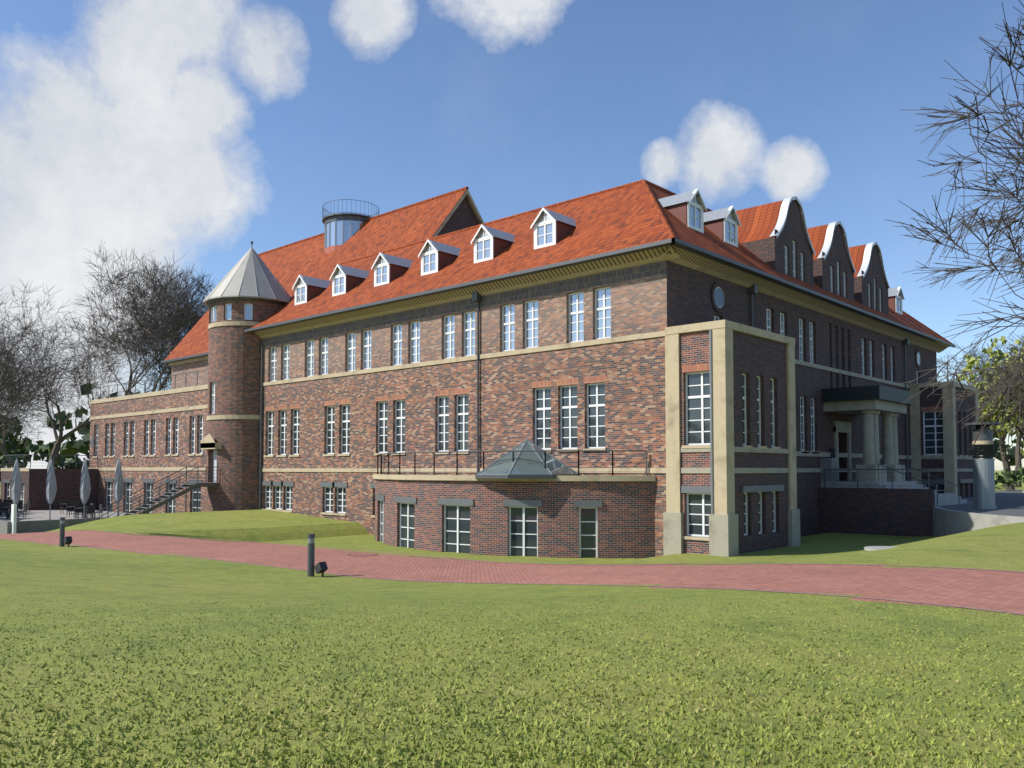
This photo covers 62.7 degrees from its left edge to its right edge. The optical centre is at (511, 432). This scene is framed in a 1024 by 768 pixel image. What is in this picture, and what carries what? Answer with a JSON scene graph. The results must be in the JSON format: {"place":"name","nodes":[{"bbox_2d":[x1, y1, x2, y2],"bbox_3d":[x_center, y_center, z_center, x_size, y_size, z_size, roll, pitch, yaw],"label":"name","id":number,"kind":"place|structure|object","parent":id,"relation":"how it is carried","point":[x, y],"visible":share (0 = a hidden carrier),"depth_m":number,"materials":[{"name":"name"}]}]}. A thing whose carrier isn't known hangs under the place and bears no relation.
{"place":"outdoors","nodes":[
{"label":"outdoors","id":0,"kind":"place"},
{"bbox_2d":[0,196,974,557],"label":"building walls","id":1,"kind":"structure","parent":0,"point":[656,296],"depth_m":42.39,"materials":[{"name":"brown brick"}]},
{"bbox_2d":[3,189,972,557],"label":"windows","id":2,"kind":"structure","parent":1,"relation":"in","point":[523,515],"depth_m":40.00,"materials":[{"name":"white glass"}]},
{"bbox_2d":[162,179,955,362],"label":"building roof","id":3,"kind":"structure","parent":1,"relation":"on","point":[634,216],"depth_m":45.80,"materials":[{"name":"tile"}]},
{"bbox_2d":[0,484,1023,767],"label":"lawn ground","id":4,"kind":"structure","parent":0,"point":[48,572],"depth_m":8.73,"materials":[{"name":"green plant"}]},
{"bbox_2d":[59,517,327,576],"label":"bollard lights","id":5,"kind":"object","parent":4,"relation":"on","point":[320,567],"visible":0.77,"depth_m":20.71,"materials":[{"name":"metal"}]},
{"bbox_2d":[0,369,959,533],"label":"railing","id":6,"kind":"object","parent":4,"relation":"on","point":[11,506],"visible":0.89,"depth_m":50.60,"materials":[{"name":"grey metal"}]},
{"bbox_2d":[0,189,979,556],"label":"stone trim","id":7,"kind":"structure","parent":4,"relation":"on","point":[868,405],"depth_m":41.19,"materials":[{"name":"beige stone"}]},
{"bbox_2d":[0,0,1023,489],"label":"bare trees","id":8,"kind":"object","parent":4,"relation":"on","point":[146,336],"visible":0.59,"depth_m":75.10,"materials":[{"name":"brown plant"}]},
{"bbox_2d":[3,530,1023,614],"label":"path edge stones","id":9,"kind":"object","parent":4,"relation":"on","point":[598,584],"visible":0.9,"depth_m":17.05,"materials":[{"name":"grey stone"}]},
{"bbox_2d":[348,546,894,555],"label":"manhole covers","id":10,"kind":"object","parent":4,"relation":"on","point":[869,548],"visible":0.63,"depth_m":21.83,"materials":[{"name":"metal"}]},
{"bbox_2d":[933,507,1023,536],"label":"retaining wall","id":11,"kind":"structure","parent":4,"relation":"on","point":[946,522],"depth_m":35.16,"materials":[{"name":"concrete"}]},
{"bbox_2d":[0,471,1023,562],"bbox_3d":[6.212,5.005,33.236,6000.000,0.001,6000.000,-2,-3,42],"label":"ground","id":12,"kind":"structure","parent":0,"point":[368,542],"depth_m":37.25,"materials":[{"name":"green plant"}]},
{"bbox_2d":[0,336,1023,486],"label":"tree foliage","id":13,"kind":"object","parent":12,"relation":"on","point":[73,446],"visible":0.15,"depth_m":137.13,"materials":[{"name":"green plant"}]},
{"bbox_2d":[0,0,1023,470],"label":"sky","id":14,"kind":"structure","parent":0,"point":[197,131],"materials":[{"name":"blue"}]},
{"bbox_2d":[938,489,1023,516],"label":"plaza paving","id":15,"kind":"structure","parent":0,"point":[1009,502],"depth_m":43.08,"materials":[{"name":"concrete"}]},
{"bbox_2d":[964,422,1000,508],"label":"pillar","id":16,"kind":"structure","parent":15,"relation":"on","point":[984,483],"depth_m":39.43,"materials":[{"name":"metal"}]}
]}

